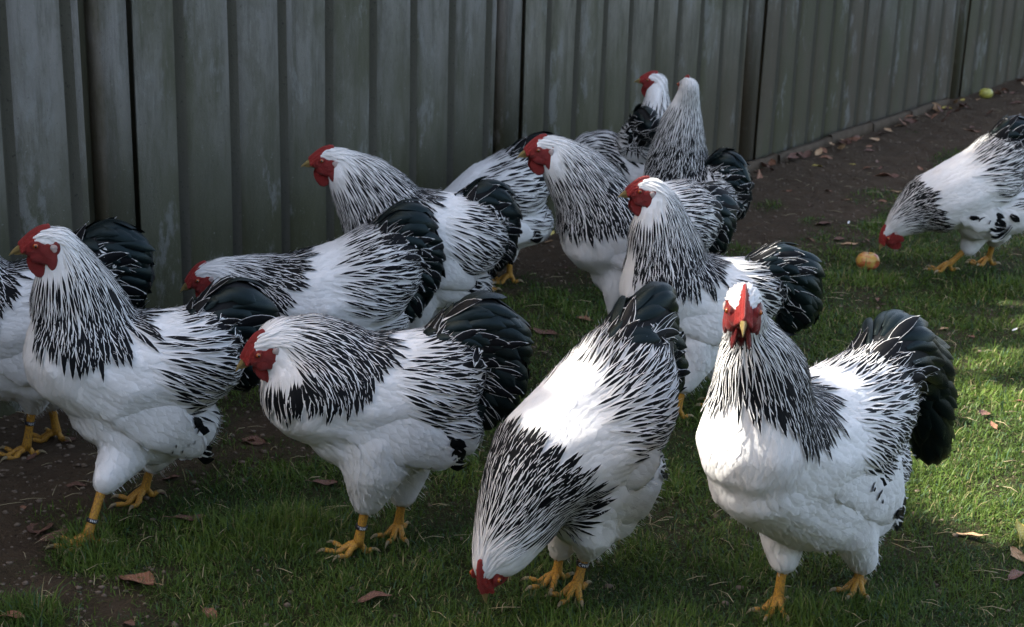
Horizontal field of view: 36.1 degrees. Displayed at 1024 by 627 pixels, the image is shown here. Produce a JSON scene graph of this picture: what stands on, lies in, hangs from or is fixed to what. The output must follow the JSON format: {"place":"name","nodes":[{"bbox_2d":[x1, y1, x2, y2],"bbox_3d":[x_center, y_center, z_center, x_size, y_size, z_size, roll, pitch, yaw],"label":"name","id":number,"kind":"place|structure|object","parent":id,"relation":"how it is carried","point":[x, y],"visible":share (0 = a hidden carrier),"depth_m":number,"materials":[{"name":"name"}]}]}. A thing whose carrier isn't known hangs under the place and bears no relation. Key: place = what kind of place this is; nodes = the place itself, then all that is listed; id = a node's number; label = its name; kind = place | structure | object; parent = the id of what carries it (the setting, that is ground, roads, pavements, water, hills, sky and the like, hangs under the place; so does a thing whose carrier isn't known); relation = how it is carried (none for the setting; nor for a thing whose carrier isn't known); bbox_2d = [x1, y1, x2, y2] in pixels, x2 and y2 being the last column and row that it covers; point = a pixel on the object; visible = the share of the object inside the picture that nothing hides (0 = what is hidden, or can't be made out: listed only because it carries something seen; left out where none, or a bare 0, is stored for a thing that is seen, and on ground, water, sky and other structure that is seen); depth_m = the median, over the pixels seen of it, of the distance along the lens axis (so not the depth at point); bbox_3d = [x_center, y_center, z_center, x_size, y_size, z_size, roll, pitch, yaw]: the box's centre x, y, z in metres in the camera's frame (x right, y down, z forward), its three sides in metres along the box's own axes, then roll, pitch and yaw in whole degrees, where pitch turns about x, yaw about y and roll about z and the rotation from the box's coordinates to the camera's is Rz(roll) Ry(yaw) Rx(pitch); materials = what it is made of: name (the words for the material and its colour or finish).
{"place":"outdoors","nodes":[
{"label":"outdoors","id":0,"kind":"place"},
{"bbox_2d":[0,144,1023,626],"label":"grass","id":1,"kind":"structure","parent":0,"point":[302,514],"depth_m":3.41,"materials":[{"name":"green plant"}]},
{"bbox_2d":[0,76,1023,626],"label":"ground","id":2,"kind":"structure","parent":0,"point":[784,226],"depth_m":3.73,"materials":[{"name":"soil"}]},
{"bbox_2d":[1,610,24,617],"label":"fallen leaf","id":3,"kind":"object","parent":2,"relation":"on","point":[15,615],"visible":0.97,"depth_m":3.05,"materials":[{"name":"brown plant"}]},
{"bbox_2d":[26,453,36,459],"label":"fallen leaf","id":4,"kind":"object","parent":2,"relation":"on","point":[31,456],"visible":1,"depth_m":3.79,"materials":[{"name":"brown plant"}]},
{"bbox_2d":[27,521,53,535],"bbox_3d":[-1.029,0.470,3.423,0.058,0.014,0.100,-5,11,-9],"label":"fallen leaf","id":5,"kind":"object","parent":2,"relation":"on","point":[31,526],"visible":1,"depth_m":3.42,"materials":[{"name":"brown plant"}]},
{"bbox_2d":[38,528,68,541],"bbox_3d":[-1.000,0.484,3.395,0.088,0.008,0.036,-21,30,-24],"label":"fallen leaf","id":6,"kind":"object","parent":2,"relation":"on","point":[50,536],"visible":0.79,"depth_m":3.40,"materials":[{"name":"brown plant"}]},
{"bbox_2d":[65,481,86,486],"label":"fallen leaf","id":7,"kind":"object","parent":2,"relation":"on","point":[76,483],"visible":1,"depth_m":3.65,"materials":[{"name":"brown plant"}]},
{"bbox_2d":[0,217,155,461],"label":"rooster","id":8,"kind":"object","parent":2,"relation":"on","point":[122,250],"visible":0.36,"depth_m":3.66,"materials":[{"name":"black"}]},
{"bbox_2d":[122,619,134,625],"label":"fallen leaf","id":9,"kind":"object","parent":2,"relation":"on","point":[131,622],"visible":1,"depth_m":3.05,"materials":[{"name":"brown plant"}]},
{"bbox_2d":[118,571,162,584],"bbox_3d":[-0.757,0.542,3.210,0.106,0.016,0.058,5,10,20],"label":"fallen leaf","id":10,"kind":"object","parent":2,"relation":"on","point":[136,578],"visible":1,"depth_m":3.22,"materials":[{"name":"brown plant"}]},
{"bbox_2d":[9,224,280,553],"bbox_3d":[-0.796,0.117,3.461,0.570,0.686,0.302,-9,21,-31],"label":"rooster","id":11,"kind":"object","parent":2,"relation":"on","point":[121,381],"visible":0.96,"depth_m":3.35,"materials":[{"name":"white"}]},
{"bbox_2d":[162,474,179,479],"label":"fallen leaf","id":12,"kind":"object","parent":2,"relation":"on","point":[172,476],"visible":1,"depth_m":3.69,"materials":[{"name":"brown plant"}]},
{"bbox_2d":[163,514,204,519],"bbox_3d":[-0.727,0.452,3.485,0.094,0.008,0.039,2,9,-16],"label":"fallen leaf","id":13,"kind":"object","parent":2,"relation":"on","point":[182,517],"visible":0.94,"depth_m":3.49,"materials":[{"name":"brown plant"}]},
{"bbox_2d":[200,605,216,618],"bbox_3d":[-0.599,0.588,3.101,0.050,0.008,0.027,30,31,29],"label":"fallen leaf","id":14,"kind":"object","parent":2,"relation":"on","point":[208,611],"visible":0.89,"depth_m":3.10,"materials":[{"name":"brown plant"}]},
{"bbox_2d":[242,435,268,444],"bbox_3d":[-0.638,0.319,3.920,0.075,0.011,0.043,10,26,8],"label":"fallen leaf","id":15,"kind":"object","parent":2,"relation":"on","point":[257,440],"visible":0.99,"depth_m":3.92,"materials":[{"name":"brown plant"}]},
{"bbox_2d":[180,199,445,330],"bbox_3d":[-0.509,-0.014,4.068,0.674,0.568,0.281,-5,19,-19],"label":"rooster","id":16,"kind":"object","parent":2,"relation":"on","point":[385,270],"visible":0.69,"depth_m":3.97,"materials":[{"name":"white"}]},
{"bbox_2d":[307,479,336,484],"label":"fallen leaf","id":17,"kind":"object","parent":2,"relation":"on","point":[324,482],"visible":1,"depth_m":3.71,"materials":[{"name":"brown plant"}]},
{"bbox_2d":[350,591,391,602],"bbox_3d":[-0.285,0.571,3.159,0.088,0.014,0.029,-10,17,-7],"label":"fallen leaf","id":18,"kind":"object","parent":2,"relation":"on","point":[371,595],"visible":0.99,"depth_m":3.16,"materials":[{"name":"brown plant"}]},
{"bbox_2d":[235,290,533,561],"bbox_3d":[-0.261,0.238,3.332,0.607,0.564,0.311,2,18,0],"label":"rooster","id":19,"kind":"object","parent":2,"relation":"on","point":[379,418],"visible":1,"depth_m":3.24,"materials":[{"name":"white"}]},
{"bbox_2d":[301,145,522,329],"bbox_3d":[-0.266,-0.126,4.250,0.585,0.681,0.297,2,18,0],"label":"rooster","id":20,"kind":"object","parent":2,"relation":"on","point":[478,222],"visible":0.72,"depth_m":4.13,"materials":[{"name":"white"}]},
{"bbox_2d":[444,131,564,291],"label":"rooster","id":21,"kind":"object","parent":2,"relation":"on","point":[521,178],"visible":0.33,"depth_m":5.09,"materials":[{"name":"white"}]},
{"bbox_2d":[0,0,1023,417],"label":"fence","id":22,"kind":"object","parent":2,"relation":"on","point":[186,136],"visible":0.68,"depth_m":4.92,"materials":[{"name":"grey metal"}]},
{"bbox_2d":[530,327,562,334],"bbox_3d":[0.104,0.056,4.802,0.113,0.010,0.047,11,18,13],"label":"fallen leaf","id":23,"kind":"object","parent":2,"relation":"on","point":[541,331],"visible":0.91,"depth_m":4.80,"materials":[{"name":"brown plant"}]},
{"bbox_2d":[469,281,690,609],"bbox_3d":[0.145,0.276,3.138,0.297,0.637,0.556,16,23,36],"label":"rooster","id":24,"kind":"object","parent":2,"relation":"on","point":[575,455],"visible":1,"depth_m":3.05,"materials":[{"name":"white"}]},
{"bbox_2d":[576,316,593,320],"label":"fallen leaf","id":25,"kind":"object","parent":2,"relation":"on","point":[586,317],"visible":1,"depth_m":4.93,"materials":[{"name":"brown plant"}]},
{"bbox_2d":[575,129,644,182],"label":"rooster","id":26,"kind":"object","parent":2,"relation":"on","point":[603,142],"visible":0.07,"depth_m":5.36,"materials":[{"name":"white"}]},
{"bbox_2d":[517,133,740,313],"bbox_3d":[0.320,-0.158,4.361,0.661,0.708,0.290,-5,19,-21],"label":"rooster","id":27,"kind":"object","parent":2,"relation":"on","point":[586,185],"visible":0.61,"depth_m":4.21,"materials":[{"name":"white"}]},
{"bbox_2d":[616,71,670,162],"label":"rooster","id":28,"kind":"object","parent":2,"relation":"on","point":[635,136],"visible":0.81,"depth_m":5.33,"materials":[{"name":"black"}]},
{"bbox_2d":[642,75,754,220],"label":"rooster","id":29,"kind":"object","parent":2,"relation":"on","point":[678,148],"visible":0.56,"depth_m":5.10,"materials":[{"name":"white"}]},
{"bbox_2d":[618,175,824,418],"bbox_3d":[0.547,-0.046,4.125,0.574,0.650,0.292,2,18,0],"label":"rooster","id":30,"kind":"object","parent":2,"relation":"on","point":[665,242],"visible":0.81,"depth_m":4.03,"materials":[{"name":"white"}]},
{"bbox_2d":[757,169,762,178],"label":"fallen leaf","id":31,"kind":"object","parent":2,"relation":"on","point":[759,174],"visible":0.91,"depth_m":6.91,"materials":[{"name":"brown plant"}]},
{"bbox_2d":[768,159,775,164],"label":"fallen leaf","id":32,"kind":"object","parent":2,"relation":"on","point":[772,162],"visible":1,"depth_m":7.14,"materials":[{"name":"brown plant"}]},
{"bbox_2d":[785,154,798,158],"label":"fallen leaf","id":33,"kind":"object","parent":2,"relation":"on","point":[790,156],"visible":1,"depth_m":7.24,"materials":[{"name":"brown plant"}]},
{"bbox_2d":[803,148,811,158],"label":"fallen leaf","id":34,"kind":"object","parent":2,"relation":"on","point":[807,153],"visible":1,"depth_m":7.37,"materials":[{"name":"brown plant"}]},
{"bbox_2d":[815,148,822,154],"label":"fallen leaf","id":35,"kind":"object","parent":2,"relation":"on","point":[818,151],"visible":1,"depth_m":7.43,"materials":[{"name":"beige plant"}]},
{"bbox_2d":[813,221,830,224],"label":"fallen leaf","id":36,"kind":"object","parent":2,"relation":"on","point":[824,222],"visible":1,"depth_m":6.17,"materials":[{"name":"brown plant"}]},
{"bbox_2d":[819,155,832,158],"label":"fallen leaf","id":37,"kind":"object","parent":2,"relation":"on","point":[825,156],"visible":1,"depth_m":7.34,"materials":[{"name":"brown plant"}]},
{"bbox_2d":[696,282,958,623],"bbox_3d":[0.635,0.222,3.116,0.282,0.781,0.976,16,23,36],"label":"rooster","id":38,"kind":"object","parent":2,"relation":"on","point":[798,455],"visible":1,"depth_m":2.94,"materials":[{"name":"white"}]},
{"bbox_2d":[840,138,853,143],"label":"fallen leaf","id":39,"kind":"object","parent":2,"relation":"on","point":[848,140],"visible":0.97,"depth_m":7.70,"materials":[{"name":"brown plant"}]},
{"bbox_2d":[839,242,857,244],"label":"fallen leaf","id":40,"kind":"object","parent":2,"relation":"on","point":[848,243],"visible":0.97,"depth_m":5.87,"materials":[{"name":"brown plant"}]},
{"bbox_2d":[856,249,879,269],"bbox_3d":[1.262,-0.192,5.570,0.084,0.075,0.076,2,18,0],"label":"apple","id":41,"kind":"object","parent":2,"relation":"on","point":[873,261],"visible":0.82,"depth_m":5.55,"materials":[{"name":"yellow plant"}]},
{"bbox_2d":[874,173,890,175],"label":"fallen leaf","id":42,"kind":"object","parent":2,"relation":"on","point":[883,174],"visible":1,"depth_m":7.01,"materials":[{"name":"brown plant"}]},
{"bbox_2d":[888,173,898,177],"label":"fallen leaf","id":43,"kind":"object","parent":2,"relation":"on","point":[894,175],"visible":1,"depth_m":7.01,"materials":[{"name":"brown plant"}]},
{"bbox_2d":[932,102,940,111],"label":"fallen leaf","id":44,"kind":"object","parent":2,"relation":"on","point":[935,107],"visible":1,"depth_m":8.61,"materials":[{"name":"brown plant"}]},
{"bbox_2d":[879,114,1023,272],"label":"rooster","id":45,"kind":"object","parent":2,"relation":"on","point":[972,194],"visible":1,"depth_m":5.37,"materials":[{"name":"white"}]},
{"bbox_2d":[956,532,986,535],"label":"fallen leaf","id":46,"kind":"object","parent":2,"relation":"on","point":[972,534],"visible":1,"depth_m":3.54,"materials":[{"name":"beige plant"}]},
{"bbox_2d":[979,409,990,414],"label":"fallen leaf","id":47,"kind":"object","parent":2,"relation":"on","point":[982,412],"visible":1,"depth_m":4.23,"materials":[{"name":"brown plant"}]},
{"bbox_2d":[979,86,992,98],"bbox_3d":[2.735,-1.276,9.065,0.080,0.072,0.072,2,18,0],"label":"apple","id":48,"kind":"object","parent":2,"relation":"on","point":[987,93],"visible":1,"depth_m":9.04,"materials":[{"name":"green plant"}]},
{"bbox_2d":[990,421,997,428],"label":"fallen leaf","id":49,"kind":"object","parent":2,"relation":"on","point":[993,424],"visible":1,"depth_m":4.14,"materials":[{"name":"brown plant"}]},
{"bbox_2d":[1006,569,1023,579],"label":"fallen leaf","id":50,"kind":"object","parent":2,"relation":"on","point":[1014,574],"visible":1,"depth_m":3.34,"materials":[{"name":"brown plant"}]},
{"bbox_2d":[1010,546,1023,561],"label":"fallen leaf","id":51,"kind":"object","parent":2,"relation":"on","point":[1015,551],"visible":0.98,"depth_m":3.45,"materials":[{"name":"brown plant"}]},
{"bbox_2d":[1015,519,1023,547],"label":"fallen leaf","id":52,"kind":"object","parent":2,"relation":"on","point":[1019,527],"visible":0.93,"depth_m":3.53,"materials":[{"name":"yellow plant"}]},
{"bbox_2d":[0,83,1023,626],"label":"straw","id":53,"kind":"object","parent":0,"point":[646,523],"visible":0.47,"depth_m":3.53,"materials":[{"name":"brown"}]}
]}

